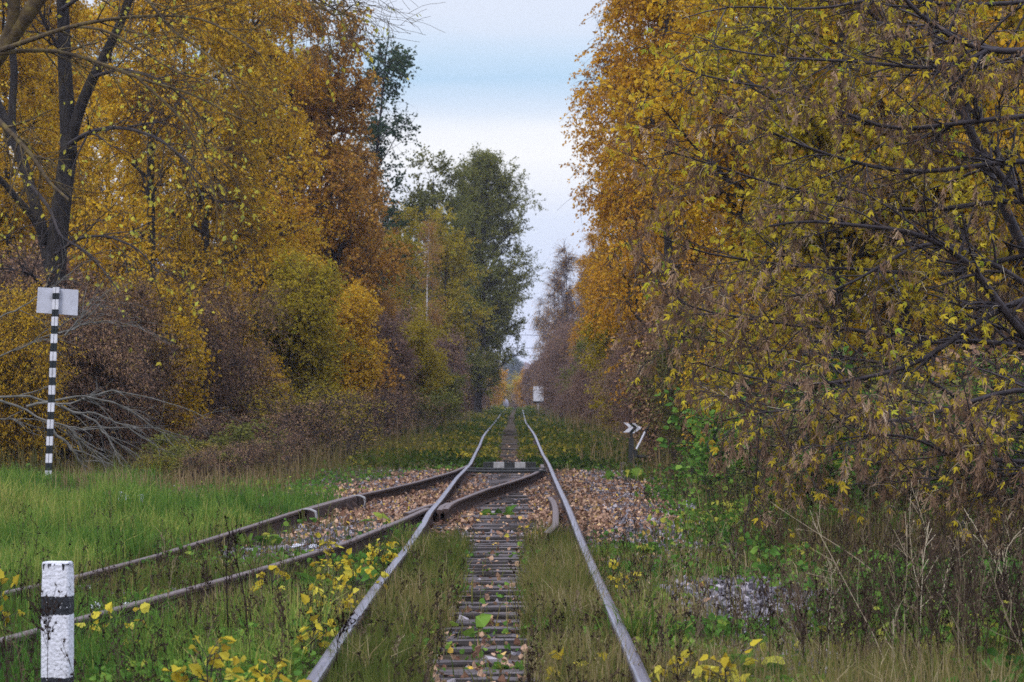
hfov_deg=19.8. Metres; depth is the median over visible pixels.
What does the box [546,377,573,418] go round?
brush shrub
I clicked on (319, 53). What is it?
birch tree
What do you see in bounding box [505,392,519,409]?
hazy bush
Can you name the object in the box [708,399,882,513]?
weed bush
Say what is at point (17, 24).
mossy tree
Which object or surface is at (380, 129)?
poplar tree
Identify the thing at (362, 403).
weed bush
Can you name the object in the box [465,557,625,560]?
sleeper
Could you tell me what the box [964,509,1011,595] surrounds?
dry stalk
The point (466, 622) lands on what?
sleeper
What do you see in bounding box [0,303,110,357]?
dead branch
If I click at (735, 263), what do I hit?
brush shrub
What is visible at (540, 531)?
grass tuft
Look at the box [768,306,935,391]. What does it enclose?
brush shrub
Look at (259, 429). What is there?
weed bush
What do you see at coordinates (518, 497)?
sleeper
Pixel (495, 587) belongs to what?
sleeper
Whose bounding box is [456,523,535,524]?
sleeper
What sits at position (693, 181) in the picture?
birch tree
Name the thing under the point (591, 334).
hazel tree
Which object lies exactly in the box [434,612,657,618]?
sleeper
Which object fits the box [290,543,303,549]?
yarrow plant
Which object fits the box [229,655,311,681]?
sapling
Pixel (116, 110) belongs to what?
birch tree
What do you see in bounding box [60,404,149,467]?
dead branch
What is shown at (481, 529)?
sleeper
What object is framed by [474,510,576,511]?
sleeper
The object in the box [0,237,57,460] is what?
brush shrub
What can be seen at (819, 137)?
maple tree
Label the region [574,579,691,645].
grass tuft
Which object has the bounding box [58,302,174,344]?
dead branch
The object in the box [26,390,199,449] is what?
dead branch
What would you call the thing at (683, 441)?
weed bush
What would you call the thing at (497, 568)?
sleeper
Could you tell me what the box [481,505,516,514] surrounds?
leafy plant
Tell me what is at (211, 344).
brush shrub
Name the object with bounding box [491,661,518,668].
leafy plant
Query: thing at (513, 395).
hazy bush
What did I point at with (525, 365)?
distant wood
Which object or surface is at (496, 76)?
sky
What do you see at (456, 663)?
sleeper
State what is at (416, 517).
rail
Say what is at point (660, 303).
brush shrub
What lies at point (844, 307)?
brush shrub
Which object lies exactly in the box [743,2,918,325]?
birch tree
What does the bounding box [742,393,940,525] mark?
weed bush
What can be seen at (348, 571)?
sapling
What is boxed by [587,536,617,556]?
grass tuft
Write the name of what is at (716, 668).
sapling
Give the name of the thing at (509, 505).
sleeper
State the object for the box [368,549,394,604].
dry stalk
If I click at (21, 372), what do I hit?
brush shrub
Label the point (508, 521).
sleeper
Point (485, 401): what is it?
brush shrub
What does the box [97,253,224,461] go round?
brush shrub
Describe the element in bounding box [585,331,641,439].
brush shrub
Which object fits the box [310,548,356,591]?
sapling
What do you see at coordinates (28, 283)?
brush shrub
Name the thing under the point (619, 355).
brush shrub
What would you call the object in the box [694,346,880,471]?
weed bush
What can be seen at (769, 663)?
leafy plant
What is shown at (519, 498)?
sleeper
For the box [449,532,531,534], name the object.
sleeper
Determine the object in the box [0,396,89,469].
dead branch
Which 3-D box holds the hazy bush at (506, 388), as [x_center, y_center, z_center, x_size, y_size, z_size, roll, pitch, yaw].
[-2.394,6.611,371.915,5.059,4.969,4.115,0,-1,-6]
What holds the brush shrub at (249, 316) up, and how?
on the ground at (504, 445)
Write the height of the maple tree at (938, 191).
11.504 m
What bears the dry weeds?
on the ground at (504, 445)
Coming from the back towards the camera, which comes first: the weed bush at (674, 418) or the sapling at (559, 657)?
the weed bush at (674, 418)
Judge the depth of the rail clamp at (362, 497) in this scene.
38.53 m
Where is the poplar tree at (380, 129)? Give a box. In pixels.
[337,33,421,294]
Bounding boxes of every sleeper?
[309,539,600,542]
[312,593,611,601]
[316,527,620,532]
[324,534,564,536]
[342,536,627,539]
[394,545,602,546]
[394,547,618,550]
[419,495,586,496]
[423,669,654,677]
[425,659,526,666]
[427,676,537,681]
[428,493,570,494]
[433,498,582,499]
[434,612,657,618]
[434,645,530,654]
[436,527,544,527]
[438,524,612,526]
[439,626,519,633]
[446,635,523,638]
[446,638,529,646]
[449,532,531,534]
[450,619,520,625]
[454,605,527,611]
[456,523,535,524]
[458,515,594,518]
[458,601,527,605]
[459,564,521,567]
[459,574,521,576]
[460,589,635,595]
[462,514,528,516]
[462,520,619,522]
[463,491,572,493]
[463,576,606,580]
[463,585,615,590]
[464,570,611,574]
[464,580,648,585]
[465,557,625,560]
[467,542,597,544]
[467,560,617,563]
[468,479,573,479]
[468,567,526,570]
[469,550,596,554]
[469,553,632,557]
[471,474,565,475]
[472,476,569,478]
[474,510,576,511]
[474,511,533,513]
[475,508,589,510]
[475,519,535,520]
[476,506,588,507]
[480,474,555,474]
[482,504,589,506]
[485,504,536,504]
[487,501,586,503]
[490,448,518,449]
[492,500,539,501]
[497,460,523,461]
[500,496,592,498]
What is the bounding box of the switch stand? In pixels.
[620,422,660,470]
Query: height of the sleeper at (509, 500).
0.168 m
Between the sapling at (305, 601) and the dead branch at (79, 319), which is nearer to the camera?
the sapling at (305, 601)
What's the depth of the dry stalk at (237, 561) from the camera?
17.58 m
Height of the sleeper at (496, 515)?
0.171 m
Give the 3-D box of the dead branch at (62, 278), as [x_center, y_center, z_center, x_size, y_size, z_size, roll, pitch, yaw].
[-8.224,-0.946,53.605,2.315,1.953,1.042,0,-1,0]
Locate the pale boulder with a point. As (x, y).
(505, 403)
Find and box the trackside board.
[533,386,542,412]
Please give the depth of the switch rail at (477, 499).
41.78 m
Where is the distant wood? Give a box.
[499,362,532,370]
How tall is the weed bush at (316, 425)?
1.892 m
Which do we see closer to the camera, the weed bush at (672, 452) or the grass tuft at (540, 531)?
the grass tuft at (540, 531)
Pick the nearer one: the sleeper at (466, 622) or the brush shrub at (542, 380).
the sleeper at (466, 622)
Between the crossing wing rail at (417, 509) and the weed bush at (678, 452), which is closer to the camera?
the crossing wing rail at (417, 509)
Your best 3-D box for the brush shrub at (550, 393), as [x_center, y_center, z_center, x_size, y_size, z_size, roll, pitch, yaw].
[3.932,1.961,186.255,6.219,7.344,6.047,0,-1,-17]
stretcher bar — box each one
[466,469,545,472]
[469,467,545,469]
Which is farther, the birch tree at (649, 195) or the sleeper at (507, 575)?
the birch tree at (649, 195)
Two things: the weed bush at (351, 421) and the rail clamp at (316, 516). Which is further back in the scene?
the weed bush at (351, 421)
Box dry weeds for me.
[626,447,1023,681]
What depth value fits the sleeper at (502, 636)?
18.73 m
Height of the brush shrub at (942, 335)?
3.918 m
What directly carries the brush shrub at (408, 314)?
on the ground at (504, 445)
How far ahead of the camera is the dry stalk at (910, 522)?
21.97 m
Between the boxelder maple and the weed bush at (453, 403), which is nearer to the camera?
the boxelder maple
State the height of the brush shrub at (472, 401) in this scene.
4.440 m
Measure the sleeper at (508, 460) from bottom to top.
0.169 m
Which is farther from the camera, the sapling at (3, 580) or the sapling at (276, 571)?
the sapling at (276, 571)
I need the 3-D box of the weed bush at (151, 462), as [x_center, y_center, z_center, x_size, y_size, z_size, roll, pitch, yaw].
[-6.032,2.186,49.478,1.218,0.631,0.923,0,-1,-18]
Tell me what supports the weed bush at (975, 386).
on the ground at (504, 445)
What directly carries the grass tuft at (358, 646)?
on the ground at (504, 445)
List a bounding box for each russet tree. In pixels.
[222,0,424,394]
[321,143,409,331]
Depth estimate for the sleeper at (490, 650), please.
17.78 m
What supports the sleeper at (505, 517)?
on the ground at (504, 445)
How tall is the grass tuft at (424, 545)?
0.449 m
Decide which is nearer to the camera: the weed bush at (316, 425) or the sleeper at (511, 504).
the sleeper at (511, 504)
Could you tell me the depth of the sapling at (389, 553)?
24.78 m
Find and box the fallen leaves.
[168,444,710,681]
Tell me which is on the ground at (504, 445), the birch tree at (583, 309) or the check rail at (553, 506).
the birch tree at (583, 309)
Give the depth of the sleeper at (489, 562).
27.23 m
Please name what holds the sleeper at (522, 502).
on the ground at (504, 445)
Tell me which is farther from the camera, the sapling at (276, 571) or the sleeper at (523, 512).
the sleeper at (523, 512)
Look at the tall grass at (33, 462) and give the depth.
47.18 m
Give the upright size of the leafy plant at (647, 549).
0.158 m
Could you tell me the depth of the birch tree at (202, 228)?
77.60 m
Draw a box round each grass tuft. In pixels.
[319,629,421,674]
[373,518,423,546]
[382,528,446,563]
[516,519,561,547]
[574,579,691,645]
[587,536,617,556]
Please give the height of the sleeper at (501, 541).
0.171 m
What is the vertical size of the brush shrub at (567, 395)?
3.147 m
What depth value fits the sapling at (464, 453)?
65.26 m
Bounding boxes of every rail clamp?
[300,509,317,518]
[351,495,365,507]
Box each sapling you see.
[0,569,24,631]
[76,602,149,644]
[162,635,244,681]
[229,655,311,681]
[250,565,289,593]
[294,594,336,663]
[309,532,343,559]
[309,574,358,613]
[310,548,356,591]
[335,565,388,603]
[361,538,398,566]
[453,450,470,457]
[504,521,531,537]
[544,646,607,681]
[607,559,641,590]
[649,649,715,681]
[687,652,745,681]
[693,639,761,681]
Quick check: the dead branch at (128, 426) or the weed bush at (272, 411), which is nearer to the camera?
the dead branch at (128, 426)
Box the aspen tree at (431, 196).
[388,142,500,349]
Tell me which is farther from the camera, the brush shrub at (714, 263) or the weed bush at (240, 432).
the brush shrub at (714, 263)
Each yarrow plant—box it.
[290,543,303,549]
[308,544,318,550]
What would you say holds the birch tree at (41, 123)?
on the ground at (504, 445)
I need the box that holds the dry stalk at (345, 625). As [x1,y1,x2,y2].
[327,598,379,661]
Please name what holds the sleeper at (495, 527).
on the ground at (504, 445)
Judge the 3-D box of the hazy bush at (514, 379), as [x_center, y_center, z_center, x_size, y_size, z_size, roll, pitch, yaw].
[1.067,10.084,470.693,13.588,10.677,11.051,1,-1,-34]
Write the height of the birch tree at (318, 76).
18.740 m
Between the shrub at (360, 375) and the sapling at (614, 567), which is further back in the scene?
the shrub at (360, 375)
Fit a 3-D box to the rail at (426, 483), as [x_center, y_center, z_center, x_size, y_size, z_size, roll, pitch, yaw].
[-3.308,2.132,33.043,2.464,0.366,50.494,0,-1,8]
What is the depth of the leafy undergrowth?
21.73 m
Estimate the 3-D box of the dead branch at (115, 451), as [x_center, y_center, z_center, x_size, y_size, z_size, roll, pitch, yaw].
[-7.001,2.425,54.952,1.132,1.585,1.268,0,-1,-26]
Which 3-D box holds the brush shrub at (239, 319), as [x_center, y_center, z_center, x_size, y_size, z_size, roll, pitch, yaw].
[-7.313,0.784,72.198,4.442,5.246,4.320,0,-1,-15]
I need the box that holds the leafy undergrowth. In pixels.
[643,461,1023,681]
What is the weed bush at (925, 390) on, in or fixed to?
on the ground at (504, 445)
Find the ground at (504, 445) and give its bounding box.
[18,405,1014,681]
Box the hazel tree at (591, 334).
[578,293,608,371]
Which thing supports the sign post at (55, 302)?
on the ground at (504, 445)
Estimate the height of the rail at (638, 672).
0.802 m
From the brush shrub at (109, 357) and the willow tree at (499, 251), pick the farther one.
the willow tree at (499, 251)
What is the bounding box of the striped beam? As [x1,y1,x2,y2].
[483,462,535,467]
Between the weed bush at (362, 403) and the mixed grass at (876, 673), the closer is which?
the mixed grass at (876, 673)
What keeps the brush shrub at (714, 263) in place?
on the ground at (504, 445)
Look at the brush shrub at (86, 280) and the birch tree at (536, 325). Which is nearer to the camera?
the brush shrub at (86, 280)
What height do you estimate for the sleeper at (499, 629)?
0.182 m
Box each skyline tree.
[502,355,511,383]
[505,358,525,386]
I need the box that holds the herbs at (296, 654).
[0,460,1023,681]
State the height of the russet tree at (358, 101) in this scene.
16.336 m
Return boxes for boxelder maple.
[594,0,1023,559]
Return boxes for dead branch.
[0,237,125,335]
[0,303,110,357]
[0,376,241,443]
[0,391,175,471]
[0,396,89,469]
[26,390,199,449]
[54,430,116,472]
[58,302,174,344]
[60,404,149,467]
[64,247,148,335]
[70,428,121,471]
[86,411,204,460]
[100,429,162,468]
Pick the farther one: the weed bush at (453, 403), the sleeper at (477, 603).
the weed bush at (453, 403)
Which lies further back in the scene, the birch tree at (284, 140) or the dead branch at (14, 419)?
the birch tree at (284, 140)
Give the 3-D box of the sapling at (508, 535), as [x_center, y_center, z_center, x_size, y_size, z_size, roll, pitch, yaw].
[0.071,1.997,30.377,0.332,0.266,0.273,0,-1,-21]
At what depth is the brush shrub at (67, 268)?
69.72 m
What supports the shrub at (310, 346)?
on the ground at (504, 445)
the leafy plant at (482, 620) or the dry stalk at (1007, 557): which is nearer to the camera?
the dry stalk at (1007, 557)
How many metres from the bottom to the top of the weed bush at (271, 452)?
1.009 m
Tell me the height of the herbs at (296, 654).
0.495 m
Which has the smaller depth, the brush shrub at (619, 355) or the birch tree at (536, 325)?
the brush shrub at (619, 355)
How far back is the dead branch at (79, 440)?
54.77 m
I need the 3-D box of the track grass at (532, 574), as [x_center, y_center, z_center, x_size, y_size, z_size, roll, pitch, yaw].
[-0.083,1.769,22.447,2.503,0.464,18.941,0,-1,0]
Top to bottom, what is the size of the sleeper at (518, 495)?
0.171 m
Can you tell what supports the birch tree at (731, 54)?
on the ground at (504, 445)
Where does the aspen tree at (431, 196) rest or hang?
on the ground at (504, 445)
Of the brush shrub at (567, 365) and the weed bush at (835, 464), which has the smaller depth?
the weed bush at (835, 464)
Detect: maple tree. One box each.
[380,198,459,348]
[417,201,498,403]
[584,0,893,410]
[656,0,1005,427]
[746,0,1023,393]
[757,0,1023,389]
[895,0,1023,341]
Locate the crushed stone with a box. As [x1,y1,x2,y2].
[145,465,843,681]
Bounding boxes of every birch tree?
[0,0,81,284]
[0,5,29,254]
[0,15,30,277]
[1,0,124,277]
[1,1,94,247]
[45,3,126,259]
[53,0,237,407]
[70,0,190,267]
[101,20,244,284]
[104,0,317,340]
[184,0,338,337]
[188,0,269,301]
[217,0,366,300]
[268,35,359,305]
[324,147,370,290]
[379,198,410,309]
[402,218,451,344]
[484,345,501,408]
[528,293,553,408]
[533,238,582,383]
[533,262,569,405]
[559,0,707,359]
[561,290,577,317]
[564,230,607,357]
[566,292,586,334]
[569,271,587,320]
[573,211,628,353]
[576,108,652,428]
[579,0,744,408]
[596,27,719,282]
[624,0,830,327]
[647,2,742,286]
[694,0,838,309]
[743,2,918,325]
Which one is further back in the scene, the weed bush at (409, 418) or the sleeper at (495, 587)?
the weed bush at (409, 418)
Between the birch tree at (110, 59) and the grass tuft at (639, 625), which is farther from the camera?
the birch tree at (110, 59)
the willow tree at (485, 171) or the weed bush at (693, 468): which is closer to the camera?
the weed bush at (693, 468)
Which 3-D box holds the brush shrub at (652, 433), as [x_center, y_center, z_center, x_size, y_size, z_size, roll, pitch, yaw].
[3.650,0.950,61.922,2.795,4.179,3.295,1,-1,-39]
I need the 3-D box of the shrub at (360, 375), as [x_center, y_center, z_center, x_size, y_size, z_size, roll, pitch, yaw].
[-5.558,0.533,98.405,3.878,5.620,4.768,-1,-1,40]
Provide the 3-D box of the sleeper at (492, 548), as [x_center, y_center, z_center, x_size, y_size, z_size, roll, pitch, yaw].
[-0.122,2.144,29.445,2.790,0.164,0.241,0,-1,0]
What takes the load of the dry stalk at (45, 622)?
on the ground at (504, 445)
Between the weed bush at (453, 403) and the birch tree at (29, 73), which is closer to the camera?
the birch tree at (29, 73)
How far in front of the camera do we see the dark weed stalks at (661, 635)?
17.41 m
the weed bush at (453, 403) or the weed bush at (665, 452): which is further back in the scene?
the weed bush at (453, 403)
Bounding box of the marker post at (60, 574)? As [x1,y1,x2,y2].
[41,561,73,681]
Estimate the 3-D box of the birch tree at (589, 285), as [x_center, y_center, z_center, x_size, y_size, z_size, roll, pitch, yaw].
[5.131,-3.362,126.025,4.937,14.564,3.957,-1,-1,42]
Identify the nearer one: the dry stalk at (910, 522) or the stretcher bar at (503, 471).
the dry stalk at (910, 522)
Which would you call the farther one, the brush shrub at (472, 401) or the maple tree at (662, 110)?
the brush shrub at (472, 401)
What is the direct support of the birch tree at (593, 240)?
on the ground at (504, 445)
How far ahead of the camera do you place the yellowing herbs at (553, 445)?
75.87 m
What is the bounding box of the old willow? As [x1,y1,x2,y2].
[0,0,274,460]
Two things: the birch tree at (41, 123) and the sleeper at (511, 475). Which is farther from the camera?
the birch tree at (41, 123)
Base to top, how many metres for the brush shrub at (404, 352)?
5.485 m
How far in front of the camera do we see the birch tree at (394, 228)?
165.12 m
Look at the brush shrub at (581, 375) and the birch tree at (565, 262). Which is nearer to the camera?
the brush shrub at (581, 375)
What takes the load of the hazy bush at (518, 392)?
on the ground at (504, 445)
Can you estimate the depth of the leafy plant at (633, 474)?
52.56 m
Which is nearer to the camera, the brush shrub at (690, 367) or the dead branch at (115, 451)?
the brush shrub at (690, 367)
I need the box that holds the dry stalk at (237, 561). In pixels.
[220,516,247,627]
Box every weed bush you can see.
[129,454,185,478]
[133,442,245,481]
[141,418,290,466]
[149,439,236,471]
[172,411,264,458]
[173,448,238,485]
[175,439,256,482]
[209,408,323,456]
[218,438,305,482]
[222,373,376,460]
[239,435,305,478]
[259,425,321,469]
[263,390,380,464]
[274,382,395,458]
[278,387,400,452]
[324,388,414,443]
[346,386,446,436]
[374,387,464,432]
[403,386,469,425]
[642,436,692,471]
[645,353,927,476]
[647,428,710,485]
[650,436,692,485]
[661,447,736,498]
[666,387,835,508]
[675,416,731,486]
[684,461,789,516]
[690,347,947,477]
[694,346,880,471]
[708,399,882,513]
[719,380,959,507]
[734,342,1023,424]
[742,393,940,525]
[766,390,1023,532]
[772,380,1023,499]
[786,342,1023,430]
[871,381,1023,518]
[909,347,1023,434]
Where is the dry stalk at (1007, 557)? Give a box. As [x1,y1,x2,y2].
[997,528,1023,602]
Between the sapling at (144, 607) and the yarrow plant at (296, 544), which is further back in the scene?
the yarrow plant at (296, 544)
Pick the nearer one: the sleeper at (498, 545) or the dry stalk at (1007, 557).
the dry stalk at (1007, 557)
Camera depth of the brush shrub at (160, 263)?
77.90 m
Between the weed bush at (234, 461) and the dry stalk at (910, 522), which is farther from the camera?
the weed bush at (234, 461)
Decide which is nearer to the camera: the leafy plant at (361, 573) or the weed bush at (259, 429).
the leafy plant at (361, 573)
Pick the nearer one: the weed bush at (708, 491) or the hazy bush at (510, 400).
the weed bush at (708, 491)
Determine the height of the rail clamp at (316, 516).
0.212 m
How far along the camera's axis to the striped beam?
59.47 m
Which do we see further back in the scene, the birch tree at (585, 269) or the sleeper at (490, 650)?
the birch tree at (585, 269)
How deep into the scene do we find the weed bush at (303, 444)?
57.98 m
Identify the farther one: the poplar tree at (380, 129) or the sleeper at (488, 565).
the poplar tree at (380, 129)
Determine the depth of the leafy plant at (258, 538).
30.45 m
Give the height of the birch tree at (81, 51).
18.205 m
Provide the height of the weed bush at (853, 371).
2.523 m
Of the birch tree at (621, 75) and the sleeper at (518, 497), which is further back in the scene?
the birch tree at (621, 75)
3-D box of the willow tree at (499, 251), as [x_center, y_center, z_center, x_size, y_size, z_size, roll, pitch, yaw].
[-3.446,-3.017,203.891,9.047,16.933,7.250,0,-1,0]
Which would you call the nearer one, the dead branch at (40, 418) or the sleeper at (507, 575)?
the sleeper at (507, 575)
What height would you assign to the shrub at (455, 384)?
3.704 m
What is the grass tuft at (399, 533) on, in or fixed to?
on the ground at (504, 445)
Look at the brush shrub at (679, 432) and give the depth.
55.89 m
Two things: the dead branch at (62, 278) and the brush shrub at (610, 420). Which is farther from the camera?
the brush shrub at (610, 420)
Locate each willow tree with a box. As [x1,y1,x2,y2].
[424,141,549,413]
[429,183,524,387]
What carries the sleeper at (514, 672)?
on the ground at (504, 445)
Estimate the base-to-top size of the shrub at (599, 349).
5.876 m
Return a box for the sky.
[0,0,739,363]
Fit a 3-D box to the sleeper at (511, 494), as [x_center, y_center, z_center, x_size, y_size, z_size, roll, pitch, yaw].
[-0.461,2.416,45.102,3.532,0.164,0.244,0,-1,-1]
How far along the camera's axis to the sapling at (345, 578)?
19.42 m
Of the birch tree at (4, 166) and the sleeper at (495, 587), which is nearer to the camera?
the sleeper at (495, 587)
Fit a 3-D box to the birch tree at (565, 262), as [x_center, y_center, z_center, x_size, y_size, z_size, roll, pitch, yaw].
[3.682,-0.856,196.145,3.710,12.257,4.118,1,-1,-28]
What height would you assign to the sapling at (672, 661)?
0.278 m
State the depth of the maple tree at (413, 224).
139.99 m
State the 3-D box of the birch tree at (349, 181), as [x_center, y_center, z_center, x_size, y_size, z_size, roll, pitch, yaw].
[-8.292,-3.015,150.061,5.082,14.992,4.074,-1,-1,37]
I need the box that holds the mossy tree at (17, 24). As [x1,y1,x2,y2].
[0,0,443,331]
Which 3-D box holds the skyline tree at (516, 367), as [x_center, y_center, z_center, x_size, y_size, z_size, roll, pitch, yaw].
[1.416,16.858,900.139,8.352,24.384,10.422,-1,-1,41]
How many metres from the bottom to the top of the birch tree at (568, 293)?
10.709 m
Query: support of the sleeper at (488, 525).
on the ground at (504, 445)
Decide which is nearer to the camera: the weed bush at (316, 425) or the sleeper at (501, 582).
the sleeper at (501, 582)
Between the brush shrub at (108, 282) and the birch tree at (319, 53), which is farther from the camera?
the birch tree at (319, 53)
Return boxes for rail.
[0,508,429,670]
[1,465,467,602]
[301,496,360,521]
[306,409,505,681]
[403,503,433,516]
[436,464,545,523]
[522,410,650,681]
[543,497,561,539]
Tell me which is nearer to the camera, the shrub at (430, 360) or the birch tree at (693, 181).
the birch tree at (693, 181)
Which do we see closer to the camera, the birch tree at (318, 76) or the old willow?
the old willow
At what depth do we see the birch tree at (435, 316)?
151.85 m
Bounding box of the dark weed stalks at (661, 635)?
[0,490,701,681]
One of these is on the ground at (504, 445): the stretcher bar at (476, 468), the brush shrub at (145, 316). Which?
the brush shrub at (145, 316)
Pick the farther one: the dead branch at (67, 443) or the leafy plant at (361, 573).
the dead branch at (67, 443)
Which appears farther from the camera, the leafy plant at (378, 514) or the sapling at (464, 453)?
the sapling at (464, 453)
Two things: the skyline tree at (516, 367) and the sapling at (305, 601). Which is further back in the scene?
the skyline tree at (516, 367)
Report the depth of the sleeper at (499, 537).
31.39 m
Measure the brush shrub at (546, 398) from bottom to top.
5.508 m
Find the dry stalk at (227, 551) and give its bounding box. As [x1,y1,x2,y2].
[214,515,253,633]
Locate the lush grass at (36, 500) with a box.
[0,459,370,681]
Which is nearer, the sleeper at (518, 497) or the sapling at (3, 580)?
the sapling at (3, 580)
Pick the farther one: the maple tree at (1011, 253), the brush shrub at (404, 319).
the brush shrub at (404, 319)
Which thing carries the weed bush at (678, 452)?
on the ground at (504, 445)
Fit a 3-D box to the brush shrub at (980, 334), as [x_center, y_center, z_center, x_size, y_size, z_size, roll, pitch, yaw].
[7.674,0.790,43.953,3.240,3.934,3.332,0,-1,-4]
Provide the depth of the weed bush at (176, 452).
49.92 m
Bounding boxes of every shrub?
[0,225,124,306]
[0,235,104,455]
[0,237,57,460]
[0,260,139,467]
[0,270,91,469]
[4,281,174,468]
[67,263,211,463]
[70,245,170,300]
[72,236,254,442]
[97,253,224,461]
[162,256,275,431]
[165,265,299,438]
[177,283,282,443]
[221,281,289,392]
[233,341,295,440]
[240,240,373,425]
[323,275,391,405]
[360,299,427,405]
[360,324,408,407]
[377,286,413,326]
[381,296,442,390]
[395,312,460,419]
[424,344,460,385]
[429,325,472,420]
[432,358,469,419]
[459,375,476,416]
[462,360,487,412]
[470,386,494,409]
[482,383,492,409]
[522,362,550,408]
[524,331,554,413]
[526,312,588,408]
[527,316,579,415]
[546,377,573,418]
[550,338,585,398]
[551,335,598,422]
[553,370,597,426]
[559,344,606,426]
[575,274,656,434]
[579,306,658,449]
[579,374,621,433]
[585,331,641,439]
[597,289,725,467]
[612,258,748,414]
[614,296,733,468]
[656,292,790,449]
[662,225,754,316]
[681,243,830,370]
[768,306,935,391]
[780,280,879,365]
[882,291,981,372]
[942,262,1023,387]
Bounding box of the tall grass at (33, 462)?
[0,403,1023,574]
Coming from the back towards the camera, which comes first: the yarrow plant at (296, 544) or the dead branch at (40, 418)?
the dead branch at (40, 418)
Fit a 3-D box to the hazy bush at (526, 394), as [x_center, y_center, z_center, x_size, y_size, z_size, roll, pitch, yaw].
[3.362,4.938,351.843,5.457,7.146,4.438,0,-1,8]
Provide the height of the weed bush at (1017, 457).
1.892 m
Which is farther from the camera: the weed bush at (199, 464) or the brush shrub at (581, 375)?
the brush shrub at (581, 375)
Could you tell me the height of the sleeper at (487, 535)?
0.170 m
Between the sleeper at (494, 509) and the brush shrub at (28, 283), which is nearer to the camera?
the sleeper at (494, 509)
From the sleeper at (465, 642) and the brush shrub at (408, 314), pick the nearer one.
the sleeper at (465, 642)
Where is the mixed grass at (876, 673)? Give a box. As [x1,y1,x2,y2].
[0,450,1023,681]
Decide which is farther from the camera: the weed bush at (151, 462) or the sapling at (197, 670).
the weed bush at (151, 462)
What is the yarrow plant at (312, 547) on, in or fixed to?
on the ground at (504, 445)
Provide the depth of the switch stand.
61.41 m
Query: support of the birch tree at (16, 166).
on the ground at (504, 445)
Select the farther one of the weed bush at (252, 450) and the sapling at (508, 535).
the weed bush at (252, 450)
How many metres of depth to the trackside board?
204.93 m
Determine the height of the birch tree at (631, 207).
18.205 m
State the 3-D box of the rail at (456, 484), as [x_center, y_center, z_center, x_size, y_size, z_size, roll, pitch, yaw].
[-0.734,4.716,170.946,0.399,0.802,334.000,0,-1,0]
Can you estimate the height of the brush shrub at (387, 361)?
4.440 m
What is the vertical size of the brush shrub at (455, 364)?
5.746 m
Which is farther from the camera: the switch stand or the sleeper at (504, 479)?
the switch stand
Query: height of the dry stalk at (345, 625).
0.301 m
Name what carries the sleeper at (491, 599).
on the ground at (504, 445)
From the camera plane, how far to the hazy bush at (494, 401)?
344.63 m
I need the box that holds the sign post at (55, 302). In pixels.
[36,287,78,473]
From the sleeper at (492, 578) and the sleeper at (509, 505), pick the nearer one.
the sleeper at (492, 578)
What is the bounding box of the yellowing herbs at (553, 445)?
[346,404,657,470]
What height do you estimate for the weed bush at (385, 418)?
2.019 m
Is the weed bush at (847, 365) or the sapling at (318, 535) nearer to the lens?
the sapling at (318, 535)
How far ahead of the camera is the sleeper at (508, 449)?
81.85 m
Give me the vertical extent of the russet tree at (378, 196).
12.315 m
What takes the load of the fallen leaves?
on the ground at (504, 445)
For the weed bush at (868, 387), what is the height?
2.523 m
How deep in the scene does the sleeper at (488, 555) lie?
28.29 m
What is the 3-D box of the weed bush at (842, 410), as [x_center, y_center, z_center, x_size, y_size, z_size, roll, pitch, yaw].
[4.460,1.373,34.026,3.637,2.019,2.756,1,-1,-42]
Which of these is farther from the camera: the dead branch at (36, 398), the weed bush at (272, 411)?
the weed bush at (272, 411)
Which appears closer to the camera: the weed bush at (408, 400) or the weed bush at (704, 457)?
the weed bush at (704, 457)
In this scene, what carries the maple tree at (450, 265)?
on the ground at (504, 445)
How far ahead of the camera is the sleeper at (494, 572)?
25.75 m
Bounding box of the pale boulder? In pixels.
[503,399,508,406]
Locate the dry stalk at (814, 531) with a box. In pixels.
[770,501,882,578]
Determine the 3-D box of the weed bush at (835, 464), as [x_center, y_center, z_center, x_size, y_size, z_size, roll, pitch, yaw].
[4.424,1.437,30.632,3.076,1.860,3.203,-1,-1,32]
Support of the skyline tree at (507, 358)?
on the ground at (504, 445)
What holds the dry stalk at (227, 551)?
on the ground at (504, 445)
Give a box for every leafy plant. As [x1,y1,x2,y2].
[236,532,283,546]
[295,567,377,588]
[360,512,390,522]
[411,613,491,638]
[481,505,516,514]
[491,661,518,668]
[601,467,643,481]
[618,542,657,555]
[681,615,735,633]
[728,653,812,681]
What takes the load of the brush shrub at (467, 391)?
on the ground at (504, 445)
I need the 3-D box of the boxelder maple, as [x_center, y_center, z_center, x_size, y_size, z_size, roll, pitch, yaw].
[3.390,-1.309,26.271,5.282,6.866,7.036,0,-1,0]
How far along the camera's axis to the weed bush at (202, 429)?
59.69 m
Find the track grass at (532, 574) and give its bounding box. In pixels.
[302,514,636,681]
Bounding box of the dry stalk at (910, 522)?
[908,482,913,553]
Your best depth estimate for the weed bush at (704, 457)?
36.84 m
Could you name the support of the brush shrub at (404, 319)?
on the ground at (504, 445)
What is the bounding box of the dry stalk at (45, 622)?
[17,579,70,681]
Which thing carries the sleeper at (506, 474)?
on the ground at (504, 445)
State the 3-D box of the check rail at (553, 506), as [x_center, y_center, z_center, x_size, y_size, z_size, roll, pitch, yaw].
[0.468,2.076,34.185,0.242,0.209,9.731,0,-1,1]
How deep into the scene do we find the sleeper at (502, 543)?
30.44 m
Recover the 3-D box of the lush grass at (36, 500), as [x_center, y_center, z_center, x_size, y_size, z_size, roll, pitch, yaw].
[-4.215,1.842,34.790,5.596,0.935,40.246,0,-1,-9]
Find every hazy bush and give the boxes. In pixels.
[489,365,510,405]
[497,383,513,405]
[503,371,521,396]
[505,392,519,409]
[509,389,518,409]
[511,367,533,406]
[518,358,540,405]
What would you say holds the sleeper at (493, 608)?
on the ground at (504, 445)

